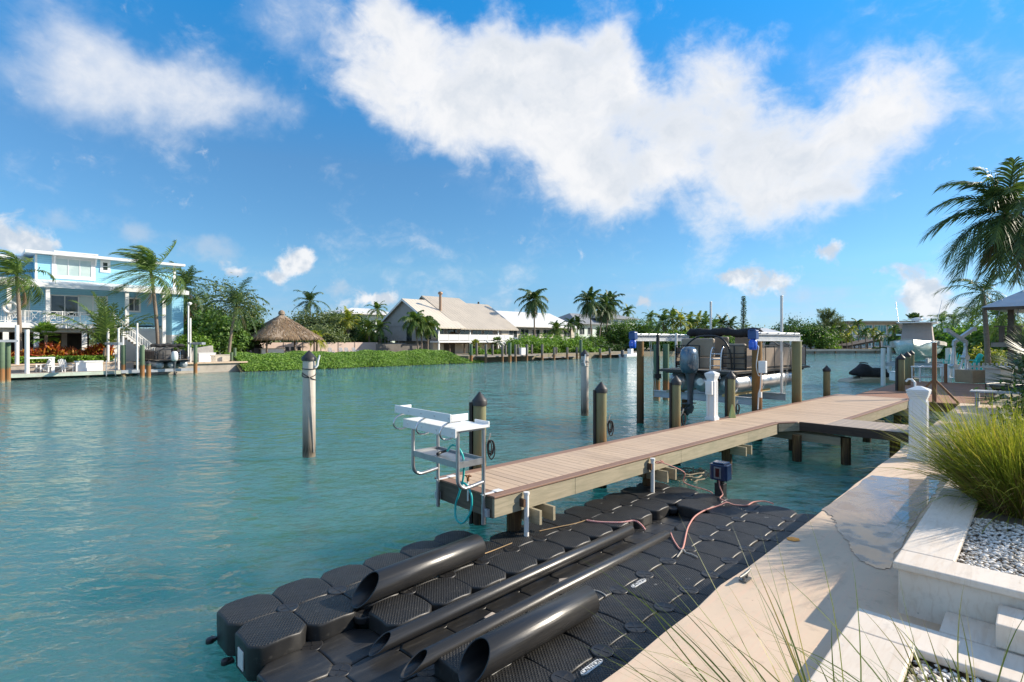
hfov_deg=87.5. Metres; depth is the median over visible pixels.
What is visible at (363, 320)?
leafy tree
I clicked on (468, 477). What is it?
tap
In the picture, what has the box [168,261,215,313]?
palm tree
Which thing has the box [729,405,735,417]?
marker cone
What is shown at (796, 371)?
piling
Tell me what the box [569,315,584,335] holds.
palm tree
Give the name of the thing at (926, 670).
pebble bed
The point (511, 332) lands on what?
window
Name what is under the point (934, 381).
braced post
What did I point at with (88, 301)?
window
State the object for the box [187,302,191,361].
lamp post
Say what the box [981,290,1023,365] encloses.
pavilion
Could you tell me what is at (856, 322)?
palm tree
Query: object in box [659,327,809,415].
pontoon boat
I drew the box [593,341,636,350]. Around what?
hedge
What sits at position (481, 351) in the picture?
hedge
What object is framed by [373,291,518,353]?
house
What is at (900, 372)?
piling
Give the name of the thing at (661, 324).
palm tree
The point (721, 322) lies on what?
palm tree
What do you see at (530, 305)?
palm tree
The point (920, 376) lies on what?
pipe table
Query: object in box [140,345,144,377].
piling
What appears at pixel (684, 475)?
rope
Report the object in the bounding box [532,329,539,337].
window
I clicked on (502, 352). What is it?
piling
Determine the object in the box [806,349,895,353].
seawall
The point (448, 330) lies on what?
window
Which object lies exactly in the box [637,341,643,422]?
piling
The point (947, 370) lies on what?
storage box
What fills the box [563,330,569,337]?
window
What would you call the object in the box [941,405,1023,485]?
ornamental grass
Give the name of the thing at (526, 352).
piling
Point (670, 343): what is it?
leafy tree
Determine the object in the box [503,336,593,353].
hedge
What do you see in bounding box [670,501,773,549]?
rope
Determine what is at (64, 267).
window
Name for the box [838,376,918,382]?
float ramp
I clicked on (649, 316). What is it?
palm tree
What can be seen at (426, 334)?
palm tree
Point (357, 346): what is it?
garden wall
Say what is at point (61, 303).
window
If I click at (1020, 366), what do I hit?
shrub
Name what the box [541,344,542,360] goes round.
piling
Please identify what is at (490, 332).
window
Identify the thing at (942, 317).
palm tree
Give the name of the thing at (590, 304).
palm tree
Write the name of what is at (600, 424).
piling
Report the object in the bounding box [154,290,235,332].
leafy tree
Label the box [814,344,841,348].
shrub
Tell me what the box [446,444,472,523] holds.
hose
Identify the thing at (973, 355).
croton shrub
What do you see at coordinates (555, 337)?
hedge
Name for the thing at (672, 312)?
palm tree
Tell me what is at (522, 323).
house
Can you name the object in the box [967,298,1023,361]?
palm tree
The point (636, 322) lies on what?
leafy tree
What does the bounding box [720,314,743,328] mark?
palm tree
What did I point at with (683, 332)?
leafy tree
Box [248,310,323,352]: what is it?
tiki hut
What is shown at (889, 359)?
piling
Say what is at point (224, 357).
stone block
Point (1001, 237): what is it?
palm tree
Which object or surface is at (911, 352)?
piling
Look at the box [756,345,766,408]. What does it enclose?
switch box
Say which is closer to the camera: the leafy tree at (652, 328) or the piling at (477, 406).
the piling at (477, 406)
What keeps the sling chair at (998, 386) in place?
on the dock at (960, 390)
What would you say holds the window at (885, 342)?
in the house at (882, 325)
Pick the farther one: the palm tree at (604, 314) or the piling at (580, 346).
the palm tree at (604, 314)
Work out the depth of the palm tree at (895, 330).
136.01 m
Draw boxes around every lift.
[105,318,205,372]
[629,295,799,404]
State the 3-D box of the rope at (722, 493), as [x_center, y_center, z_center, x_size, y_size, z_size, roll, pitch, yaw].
[3.372,2.409,8.568,0.084,0.261,0.524,0,0,12]
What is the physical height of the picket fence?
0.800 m
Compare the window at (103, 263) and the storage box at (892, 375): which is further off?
the window at (103, 263)
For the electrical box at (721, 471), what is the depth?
8.83 m
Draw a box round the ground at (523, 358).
[11,342,1020,406]
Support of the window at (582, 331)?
in the house at (584, 330)
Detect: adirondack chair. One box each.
[943,354,960,364]
[962,353,983,369]
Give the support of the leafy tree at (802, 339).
on the ground at (523, 358)
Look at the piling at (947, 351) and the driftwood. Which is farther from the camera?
the piling at (947, 351)
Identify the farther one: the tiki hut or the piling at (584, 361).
the tiki hut
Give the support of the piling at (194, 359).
in the water
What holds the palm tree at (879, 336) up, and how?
on the ground at (523, 358)
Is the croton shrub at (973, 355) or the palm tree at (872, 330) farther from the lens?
the palm tree at (872, 330)
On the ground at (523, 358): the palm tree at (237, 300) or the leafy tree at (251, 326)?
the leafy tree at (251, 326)
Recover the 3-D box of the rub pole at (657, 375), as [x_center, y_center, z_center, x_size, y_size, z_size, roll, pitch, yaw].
[4.888,0.515,17.927,0.200,1.570,0.120,0,0,0]
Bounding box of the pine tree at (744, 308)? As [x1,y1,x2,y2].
[739,296,747,328]
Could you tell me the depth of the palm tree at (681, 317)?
111.91 m
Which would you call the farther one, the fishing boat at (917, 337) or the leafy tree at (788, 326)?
the leafy tree at (788, 326)
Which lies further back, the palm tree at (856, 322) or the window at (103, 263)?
the palm tree at (856, 322)
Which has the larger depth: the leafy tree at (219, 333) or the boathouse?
the boathouse
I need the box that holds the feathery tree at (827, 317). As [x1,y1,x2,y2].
[808,307,849,332]
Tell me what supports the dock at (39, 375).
in the water
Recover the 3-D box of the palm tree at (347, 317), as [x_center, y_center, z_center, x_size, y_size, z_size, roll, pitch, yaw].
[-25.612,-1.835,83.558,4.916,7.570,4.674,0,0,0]
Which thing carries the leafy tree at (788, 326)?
on the ground at (523, 358)
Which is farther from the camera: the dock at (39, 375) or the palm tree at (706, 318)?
the palm tree at (706, 318)
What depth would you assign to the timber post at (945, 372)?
25.85 m
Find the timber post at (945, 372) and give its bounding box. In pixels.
[944,363,946,382]
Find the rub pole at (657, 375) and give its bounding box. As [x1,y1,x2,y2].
[654,333,660,379]
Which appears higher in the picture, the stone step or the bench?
the bench
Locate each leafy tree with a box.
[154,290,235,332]
[183,309,253,354]
[192,272,272,322]
[233,313,274,351]
[274,305,361,342]
[283,320,356,342]
[313,307,373,337]
[349,329,392,342]
[594,319,638,344]
[610,316,662,349]
[628,330,685,350]
[636,319,670,333]
[662,328,703,350]
[721,335,734,343]
[762,340,791,346]
[769,312,832,345]
[776,329,808,344]
[788,323,844,348]
[803,334,839,347]
[831,330,856,343]
[885,328,901,345]
[931,321,973,359]
[939,317,1005,359]
[955,314,1023,359]
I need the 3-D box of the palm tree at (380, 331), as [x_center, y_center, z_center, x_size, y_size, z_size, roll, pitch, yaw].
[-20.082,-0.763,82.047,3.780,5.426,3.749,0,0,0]
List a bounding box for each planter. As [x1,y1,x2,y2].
[808,608,1023,681]
[893,477,1023,624]
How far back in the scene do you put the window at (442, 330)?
81.70 m
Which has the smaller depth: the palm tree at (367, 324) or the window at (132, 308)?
the window at (132, 308)
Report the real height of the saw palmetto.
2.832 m
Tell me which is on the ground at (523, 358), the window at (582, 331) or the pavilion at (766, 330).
the pavilion at (766, 330)
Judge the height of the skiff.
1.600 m
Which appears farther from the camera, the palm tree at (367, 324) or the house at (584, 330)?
the house at (584, 330)
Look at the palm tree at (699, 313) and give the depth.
121.45 m
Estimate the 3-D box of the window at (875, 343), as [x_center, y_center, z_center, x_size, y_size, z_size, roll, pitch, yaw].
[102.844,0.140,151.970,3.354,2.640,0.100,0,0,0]
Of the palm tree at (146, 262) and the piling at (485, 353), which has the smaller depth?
the palm tree at (146, 262)
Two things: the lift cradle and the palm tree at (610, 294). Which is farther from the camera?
the palm tree at (610, 294)
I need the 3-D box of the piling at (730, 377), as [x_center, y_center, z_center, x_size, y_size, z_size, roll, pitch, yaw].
[5.837,2.570,14.184,0.376,3.560,0.240,0,0,28]
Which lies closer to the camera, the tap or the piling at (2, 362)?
the tap
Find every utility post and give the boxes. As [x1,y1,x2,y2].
[704,371,719,420]
[905,378,931,460]
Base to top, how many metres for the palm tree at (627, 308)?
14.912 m
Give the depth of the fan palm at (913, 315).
119.39 m
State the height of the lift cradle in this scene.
0.530 m
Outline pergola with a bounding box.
[440,332,468,352]
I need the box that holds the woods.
[89,322,817,345]
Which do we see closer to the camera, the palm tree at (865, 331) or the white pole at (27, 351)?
the white pole at (27, 351)
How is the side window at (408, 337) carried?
in the house at (483, 324)
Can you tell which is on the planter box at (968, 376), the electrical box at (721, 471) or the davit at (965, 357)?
the davit at (965, 357)
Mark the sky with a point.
(689, 155)
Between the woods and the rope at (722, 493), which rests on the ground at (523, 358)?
the woods
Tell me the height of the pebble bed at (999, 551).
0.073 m
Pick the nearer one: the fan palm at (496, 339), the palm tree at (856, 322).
the fan palm at (496, 339)
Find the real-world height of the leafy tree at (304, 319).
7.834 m
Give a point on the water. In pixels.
(152, 527)
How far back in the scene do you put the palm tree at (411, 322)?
73.39 m
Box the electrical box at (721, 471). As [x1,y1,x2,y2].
[710,460,731,497]
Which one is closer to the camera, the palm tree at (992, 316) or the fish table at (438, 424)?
the fish table at (438, 424)
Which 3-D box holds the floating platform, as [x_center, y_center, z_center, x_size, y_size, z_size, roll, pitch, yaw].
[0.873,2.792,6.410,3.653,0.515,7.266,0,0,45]
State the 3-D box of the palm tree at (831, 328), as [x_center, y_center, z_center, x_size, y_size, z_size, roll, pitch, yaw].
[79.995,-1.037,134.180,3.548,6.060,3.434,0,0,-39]
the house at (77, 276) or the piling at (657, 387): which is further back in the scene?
the house at (77, 276)
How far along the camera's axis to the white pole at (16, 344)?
40.73 m
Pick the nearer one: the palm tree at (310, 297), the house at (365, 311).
the palm tree at (310, 297)
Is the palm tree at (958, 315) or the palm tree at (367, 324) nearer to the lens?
the palm tree at (958, 315)
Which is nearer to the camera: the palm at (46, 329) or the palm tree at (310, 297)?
the palm at (46, 329)
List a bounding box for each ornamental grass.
[569,515,913,681]
[717,566,1023,681]
[855,377,1023,541]
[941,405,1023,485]
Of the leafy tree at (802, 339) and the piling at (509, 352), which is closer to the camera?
the piling at (509, 352)
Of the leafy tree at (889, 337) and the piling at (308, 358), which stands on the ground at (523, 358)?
the leafy tree at (889, 337)
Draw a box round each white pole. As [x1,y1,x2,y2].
[15,325,18,364]
[25,330,29,373]
[107,327,108,361]
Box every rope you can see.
[540,520,585,530]
[586,519,645,529]
[655,460,712,493]
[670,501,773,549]
[676,548,697,557]
[719,481,726,501]
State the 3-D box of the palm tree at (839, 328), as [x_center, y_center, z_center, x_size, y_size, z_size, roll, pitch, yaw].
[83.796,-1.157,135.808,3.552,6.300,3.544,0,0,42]
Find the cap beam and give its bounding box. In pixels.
[0,340,18,341]
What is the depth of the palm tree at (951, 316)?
66.09 m
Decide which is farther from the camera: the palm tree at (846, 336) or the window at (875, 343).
the window at (875, 343)
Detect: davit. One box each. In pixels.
[943,328,969,368]
[947,327,976,377]
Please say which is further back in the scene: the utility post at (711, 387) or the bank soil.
the bank soil
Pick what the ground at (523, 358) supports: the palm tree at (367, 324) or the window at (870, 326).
the palm tree at (367, 324)
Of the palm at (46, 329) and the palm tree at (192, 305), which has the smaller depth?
the palm at (46, 329)
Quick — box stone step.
[995,604,1023,654]
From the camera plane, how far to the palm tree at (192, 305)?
59.07 m
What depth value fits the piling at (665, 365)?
25.58 m
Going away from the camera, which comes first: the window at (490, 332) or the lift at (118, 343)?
the lift at (118, 343)
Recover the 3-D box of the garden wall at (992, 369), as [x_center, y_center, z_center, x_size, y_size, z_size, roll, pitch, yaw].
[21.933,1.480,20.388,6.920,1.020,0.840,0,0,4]
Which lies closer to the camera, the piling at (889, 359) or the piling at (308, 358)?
the piling at (308, 358)
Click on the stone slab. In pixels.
(982, 632)
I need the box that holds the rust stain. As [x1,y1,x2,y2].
[787,537,799,540]
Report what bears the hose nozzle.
on the fish table at (438, 424)
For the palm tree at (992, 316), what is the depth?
52.00 m
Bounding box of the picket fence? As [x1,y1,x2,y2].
[969,363,1023,370]
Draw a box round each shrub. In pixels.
[171,331,219,352]
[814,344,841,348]
[959,343,1014,368]
[973,381,1023,435]
[987,351,1023,423]
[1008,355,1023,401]
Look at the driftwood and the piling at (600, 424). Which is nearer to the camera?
the piling at (600, 424)
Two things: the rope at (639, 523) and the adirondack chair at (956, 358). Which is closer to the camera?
the rope at (639, 523)
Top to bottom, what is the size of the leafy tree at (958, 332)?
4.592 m
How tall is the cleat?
0.065 m
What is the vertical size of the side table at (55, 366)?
0.480 m
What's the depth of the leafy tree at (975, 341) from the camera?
43.70 m
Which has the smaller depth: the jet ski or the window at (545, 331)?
the jet ski
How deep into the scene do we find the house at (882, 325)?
151.98 m
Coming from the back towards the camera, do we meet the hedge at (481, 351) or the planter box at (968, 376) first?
the hedge at (481, 351)
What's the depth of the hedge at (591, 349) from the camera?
92.55 m
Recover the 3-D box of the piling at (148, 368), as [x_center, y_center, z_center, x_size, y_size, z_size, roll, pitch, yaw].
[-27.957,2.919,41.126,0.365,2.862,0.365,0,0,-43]
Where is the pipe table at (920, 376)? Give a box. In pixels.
[911,366,943,381]
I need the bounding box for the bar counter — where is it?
[259,348,285,353]
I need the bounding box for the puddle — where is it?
[821,475,938,568]
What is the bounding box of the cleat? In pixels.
[739,568,751,582]
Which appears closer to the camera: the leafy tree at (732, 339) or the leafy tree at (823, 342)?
the leafy tree at (732, 339)
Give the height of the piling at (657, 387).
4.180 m
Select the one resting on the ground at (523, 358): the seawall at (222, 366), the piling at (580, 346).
the seawall at (222, 366)
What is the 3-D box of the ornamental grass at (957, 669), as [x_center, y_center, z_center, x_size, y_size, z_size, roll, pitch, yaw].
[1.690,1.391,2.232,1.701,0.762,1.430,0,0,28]
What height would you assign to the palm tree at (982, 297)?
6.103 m
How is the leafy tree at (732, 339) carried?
on the ground at (523, 358)
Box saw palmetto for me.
[966,321,1023,402]
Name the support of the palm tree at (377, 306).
on the ground at (523, 358)
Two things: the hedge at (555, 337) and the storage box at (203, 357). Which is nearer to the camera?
the storage box at (203, 357)
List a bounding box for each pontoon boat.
[139,343,189,374]
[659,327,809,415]
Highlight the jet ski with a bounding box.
[849,362,888,376]
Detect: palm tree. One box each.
[0,249,55,363]
[35,291,165,361]
[99,240,186,343]
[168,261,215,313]
[183,292,219,334]
[202,277,269,352]
[293,285,330,317]
[306,330,330,350]
[333,306,364,339]
[355,319,376,341]
[364,301,387,319]
[368,319,391,343]
[398,310,428,348]
[410,315,436,348]
[419,322,440,348]
[514,288,549,334]
[546,320,568,337]
[562,316,579,337]
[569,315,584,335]
[573,286,605,336]
[591,293,619,338]
[597,290,625,343]
[618,303,635,316]
[642,309,656,324]
[648,309,678,332]
[660,306,688,330]
[666,307,697,331]
[677,311,704,331]
[685,310,709,328]
[691,311,718,328]
[703,316,724,327]
[709,313,733,328]
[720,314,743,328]
[826,325,839,342]
[835,324,846,348]
[839,332,853,348]
[842,325,858,348]
[849,318,866,348]
[856,327,872,348]
[868,326,879,346]
[872,331,886,346]
[887,325,901,334]
[916,156,1023,292]
[926,311,951,330]
[934,270,1023,365]
[936,308,970,329]
[949,305,992,327]
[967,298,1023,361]
[972,304,1006,326]
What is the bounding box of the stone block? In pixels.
[211,354,229,361]
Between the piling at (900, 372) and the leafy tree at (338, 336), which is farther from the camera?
the leafy tree at (338, 336)
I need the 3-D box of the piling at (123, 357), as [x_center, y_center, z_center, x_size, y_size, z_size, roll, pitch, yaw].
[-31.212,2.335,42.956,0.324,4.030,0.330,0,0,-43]
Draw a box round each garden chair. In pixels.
[35,359,50,371]
[57,359,73,371]
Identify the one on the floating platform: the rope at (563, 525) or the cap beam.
the rope at (563, 525)
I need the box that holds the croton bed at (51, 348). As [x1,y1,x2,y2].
[11,340,114,357]
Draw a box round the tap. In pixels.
[463,474,471,500]
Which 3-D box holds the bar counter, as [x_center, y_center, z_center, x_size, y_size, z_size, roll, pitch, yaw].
[-28.627,1.410,63.765,0.840,1.080,2.900,0,0,45]
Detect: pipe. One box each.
[351,534,485,608]
[368,525,634,656]
[400,530,670,678]
[458,584,599,681]
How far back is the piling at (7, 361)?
37.18 m
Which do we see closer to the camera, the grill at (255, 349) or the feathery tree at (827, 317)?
the grill at (255, 349)
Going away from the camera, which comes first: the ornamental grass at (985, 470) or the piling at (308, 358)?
the ornamental grass at (985, 470)
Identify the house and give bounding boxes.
[0,249,188,363]
[315,308,394,342]
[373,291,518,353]
[478,302,576,347]
[558,313,637,340]
[821,321,906,347]
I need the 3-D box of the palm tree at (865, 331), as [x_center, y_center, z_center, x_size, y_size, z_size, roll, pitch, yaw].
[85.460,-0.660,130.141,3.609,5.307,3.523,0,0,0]
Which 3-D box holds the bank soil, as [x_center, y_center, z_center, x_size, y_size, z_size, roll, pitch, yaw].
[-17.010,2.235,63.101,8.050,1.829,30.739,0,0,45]
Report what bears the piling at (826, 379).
in the water
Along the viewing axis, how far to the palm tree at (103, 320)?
45.34 m
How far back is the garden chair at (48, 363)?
41.45 m
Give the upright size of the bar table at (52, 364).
1.180 m
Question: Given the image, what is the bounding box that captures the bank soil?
[233,354,462,371]
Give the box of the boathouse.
[836,339,879,348]
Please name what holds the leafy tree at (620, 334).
on the ground at (523, 358)
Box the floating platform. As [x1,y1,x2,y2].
[205,482,815,681]
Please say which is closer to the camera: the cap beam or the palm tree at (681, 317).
the cap beam
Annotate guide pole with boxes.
[519,491,529,536]
[647,458,654,492]
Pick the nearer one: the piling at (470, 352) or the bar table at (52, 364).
the bar table at (52, 364)
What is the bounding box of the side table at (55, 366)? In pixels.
[47,366,62,371]
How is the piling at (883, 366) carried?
in the water
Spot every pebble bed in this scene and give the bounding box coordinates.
[905,660,985,681]
[957,517,1023,576]
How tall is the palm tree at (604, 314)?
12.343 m
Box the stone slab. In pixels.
[939,611,1023,656]
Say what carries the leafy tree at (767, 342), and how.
on the ground at (523, 358)
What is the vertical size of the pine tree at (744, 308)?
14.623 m
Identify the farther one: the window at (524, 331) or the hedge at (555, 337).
the window at (524, 331)
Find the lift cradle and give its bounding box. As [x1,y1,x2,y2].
[886,357,944,365]
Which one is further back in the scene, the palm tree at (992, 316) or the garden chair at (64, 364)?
the palm tree at (992, 316)
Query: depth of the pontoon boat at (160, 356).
45.50 m
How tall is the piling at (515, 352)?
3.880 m
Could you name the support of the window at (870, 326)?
in the house at (882, 325)
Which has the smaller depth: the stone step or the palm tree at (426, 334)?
the stone step
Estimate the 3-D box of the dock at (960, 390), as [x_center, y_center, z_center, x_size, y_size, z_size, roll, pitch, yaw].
[17.808,3.200,22.225,4.150,2.300,11.448,0,0,45]
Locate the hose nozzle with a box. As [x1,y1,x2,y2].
[436,450,446,455]
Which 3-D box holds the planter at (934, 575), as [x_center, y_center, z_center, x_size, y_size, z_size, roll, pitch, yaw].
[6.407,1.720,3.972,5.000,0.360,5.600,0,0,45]
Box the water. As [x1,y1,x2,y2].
[0,353,984,681]
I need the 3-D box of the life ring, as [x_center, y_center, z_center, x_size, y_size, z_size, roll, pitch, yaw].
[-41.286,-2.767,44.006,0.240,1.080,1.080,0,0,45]
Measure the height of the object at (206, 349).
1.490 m
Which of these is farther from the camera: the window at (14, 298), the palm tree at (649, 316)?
the palm tree at (649, 316)
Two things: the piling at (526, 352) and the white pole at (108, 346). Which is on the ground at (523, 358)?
the white pole at (108, 346)
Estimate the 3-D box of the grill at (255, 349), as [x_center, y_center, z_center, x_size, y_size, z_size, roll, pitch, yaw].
[-30.000,1.203,62.946,0.700,1.494,1.000,0,0,45]
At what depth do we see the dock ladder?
42.83 m
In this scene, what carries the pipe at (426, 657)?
on the floating platform
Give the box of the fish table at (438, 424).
[393,405,502,524]
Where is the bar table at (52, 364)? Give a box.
[24,357,54,372]
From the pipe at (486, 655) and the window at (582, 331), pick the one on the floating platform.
the pipe at (486, 655)
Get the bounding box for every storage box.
[74,360,103,371]
[197,353,215,361]
[519,348,525,354]
[889,371,894,380]
[939,364,959,376]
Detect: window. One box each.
[12,296,29,316]
[50,294,78,316]
[52,255,94,280]
[78,295,107,315]
[100,260,109,272]
[129,297,140,312]
[406,328,411,340]
[433,328,443,337]
[447,329,456,333]
[460,329,468,334]
[472,330,481,334]
[484,330,492,334]
[509,330,517,337]
[520,329,528,337]
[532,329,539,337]
[543,329,549,337]
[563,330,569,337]
[579,327,584,334]
[857,325,872,333]
[868,337,878,345]
[874,325,886,333]
[883,337,889,345]
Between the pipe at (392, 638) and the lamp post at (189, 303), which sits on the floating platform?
the pipe at (392, 638)
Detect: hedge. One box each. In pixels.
[11,354,116,363]
[468,347,512,354]
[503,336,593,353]
[518,332,582,342]
[572,334,607,345]
[575,346,605,352]
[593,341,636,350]
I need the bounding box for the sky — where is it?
[0,0,1023,341]
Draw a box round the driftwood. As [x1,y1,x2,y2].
[670,467,709,481]
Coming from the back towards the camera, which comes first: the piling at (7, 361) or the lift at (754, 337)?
the piling at (7, 361)
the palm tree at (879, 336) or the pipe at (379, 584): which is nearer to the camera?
the pipe at (379, 584)
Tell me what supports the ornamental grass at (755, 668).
in the planter at (988, 661)
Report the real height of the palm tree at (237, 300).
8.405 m
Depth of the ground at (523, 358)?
80.75 m
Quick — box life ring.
[1,301,16,313]
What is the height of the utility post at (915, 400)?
1.289 m
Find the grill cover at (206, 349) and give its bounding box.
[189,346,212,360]
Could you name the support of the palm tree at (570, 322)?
on the ground at (523, 358)
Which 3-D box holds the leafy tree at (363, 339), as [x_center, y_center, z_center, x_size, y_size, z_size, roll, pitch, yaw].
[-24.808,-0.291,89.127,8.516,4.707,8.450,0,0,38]
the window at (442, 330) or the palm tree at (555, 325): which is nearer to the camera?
the window at (442, 330)
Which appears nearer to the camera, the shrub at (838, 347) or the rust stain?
the rust stain
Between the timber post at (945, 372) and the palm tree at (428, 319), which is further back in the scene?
the palm tree at (428, 319)
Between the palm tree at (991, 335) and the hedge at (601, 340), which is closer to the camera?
the palm tree at (991, 335)
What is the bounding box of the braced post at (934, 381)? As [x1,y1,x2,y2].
[925,342,958,402]
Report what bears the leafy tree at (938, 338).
on the ground at (523, 358)
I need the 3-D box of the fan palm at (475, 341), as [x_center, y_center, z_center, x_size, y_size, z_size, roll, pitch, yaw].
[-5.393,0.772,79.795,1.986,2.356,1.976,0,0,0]
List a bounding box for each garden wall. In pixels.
[247,342,377,352]
[376,344,426,351]
[982,366,1023,389]
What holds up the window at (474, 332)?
in the house at (483, 324)
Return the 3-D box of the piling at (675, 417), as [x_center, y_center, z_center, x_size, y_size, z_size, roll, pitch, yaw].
[3.801,2.570,12.306,0.376,3.560,0.240,0,0,28]
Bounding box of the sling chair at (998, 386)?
[985,371,1023,399]
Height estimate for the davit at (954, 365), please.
2.693 m
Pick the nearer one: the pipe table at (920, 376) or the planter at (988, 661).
the planter at (988, 661)
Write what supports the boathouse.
on the ground at (523, 358)
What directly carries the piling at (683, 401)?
in the water
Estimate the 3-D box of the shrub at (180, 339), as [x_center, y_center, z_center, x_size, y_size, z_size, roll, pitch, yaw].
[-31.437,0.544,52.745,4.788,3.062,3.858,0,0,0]
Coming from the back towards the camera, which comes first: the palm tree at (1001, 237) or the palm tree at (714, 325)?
the palm tree at (714, 325)
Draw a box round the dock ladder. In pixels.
[106,355,115,375]
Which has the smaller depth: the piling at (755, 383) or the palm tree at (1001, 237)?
the piling at (755, 383)
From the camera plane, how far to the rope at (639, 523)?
7.47 m
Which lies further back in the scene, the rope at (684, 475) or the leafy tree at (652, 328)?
the leafy tree at (652, 328)
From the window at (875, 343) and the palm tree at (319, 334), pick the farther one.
the window at (875, 343)
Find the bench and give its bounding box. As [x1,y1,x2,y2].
[970,389,1021,406]
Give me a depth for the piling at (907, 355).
24.79 m
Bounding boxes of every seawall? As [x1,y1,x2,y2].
[11,361,247,378]
[603,403,1021,681]
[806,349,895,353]
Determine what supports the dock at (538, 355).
in the water
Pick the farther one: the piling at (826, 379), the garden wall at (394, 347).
the garden wall at (394, 347)
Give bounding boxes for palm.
[30,321,61,362]
[470,339,481,347]
[490,336,502,349]
[905,312,922,321]
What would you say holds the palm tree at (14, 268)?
on the ground at (523, 358)
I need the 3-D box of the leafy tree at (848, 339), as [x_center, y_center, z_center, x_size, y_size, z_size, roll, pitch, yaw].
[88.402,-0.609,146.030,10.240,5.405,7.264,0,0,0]
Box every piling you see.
[0,342,4,382]
[5,342,10,381]
[121,345,125,376]
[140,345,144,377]
[146,360,150,377]
[193,345,196,374]
[301,351,319,457]
[469,344,472,360]
[469,392,494,525]
[485,344,486,362]
[501,344,503,361]
[508,343,510,362]
[514,344,516,361]
[526,344,527,360]
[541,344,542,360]
[579,340,581,358]
[580,349,588,415]
[593,382,613,487]
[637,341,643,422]
[653,345,659,400]
[663,344,668,400]
[669,376,685,465]
[681,344,686,414]
[725,371,739,416]
[752,341,761,440]
[792,341,801,402]
[823,365,830,396]
[881,348,885,385]
[887,347,891,377]
[895,354,905,390]
[903,352,910,384]
[908,350,914,379]
[945,348,950,381]
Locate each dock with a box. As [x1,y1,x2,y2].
[11,369,135,378]
[434,394,908,530]
[475,354,617,357]
[856,381,996,411]
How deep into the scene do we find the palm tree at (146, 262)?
48.72 m
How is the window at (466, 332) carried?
in the house at (483, 324)
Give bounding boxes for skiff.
[618,349,636,357]
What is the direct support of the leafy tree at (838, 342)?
on the ground at (523, 358)
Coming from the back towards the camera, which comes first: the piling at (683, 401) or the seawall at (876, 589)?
the piling at (683, 401)
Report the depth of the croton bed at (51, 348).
44.38 m
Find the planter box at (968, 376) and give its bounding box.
[955,369,984,382]
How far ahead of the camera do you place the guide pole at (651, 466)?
8.98 m
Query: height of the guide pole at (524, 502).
0.825 m
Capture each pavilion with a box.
[761,328,790,344]
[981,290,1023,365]
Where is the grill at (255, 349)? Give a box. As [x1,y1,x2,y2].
[252,345,261,353]
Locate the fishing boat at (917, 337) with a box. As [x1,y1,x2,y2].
[890,301,946,360]
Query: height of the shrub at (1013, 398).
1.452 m
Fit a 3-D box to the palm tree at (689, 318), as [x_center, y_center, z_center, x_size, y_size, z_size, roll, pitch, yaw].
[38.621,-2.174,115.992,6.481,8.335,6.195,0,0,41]
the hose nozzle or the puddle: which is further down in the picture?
the puddle
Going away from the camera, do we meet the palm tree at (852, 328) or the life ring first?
the life ring
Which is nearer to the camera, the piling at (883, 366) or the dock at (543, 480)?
the dock at (543, 480)
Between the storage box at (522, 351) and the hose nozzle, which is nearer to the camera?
the hose nozzle
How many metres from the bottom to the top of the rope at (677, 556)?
0.026 m
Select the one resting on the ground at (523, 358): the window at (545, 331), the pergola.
the pergola
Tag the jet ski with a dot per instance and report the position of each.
(863, 370)
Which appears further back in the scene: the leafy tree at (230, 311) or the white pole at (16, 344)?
the leafy tree at (230, 311)
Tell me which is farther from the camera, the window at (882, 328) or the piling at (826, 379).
the window at (882, 328)
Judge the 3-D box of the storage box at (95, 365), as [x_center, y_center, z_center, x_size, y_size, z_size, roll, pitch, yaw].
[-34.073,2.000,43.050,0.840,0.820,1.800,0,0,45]
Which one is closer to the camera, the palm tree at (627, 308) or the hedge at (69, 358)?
the hedge at (69, 358)

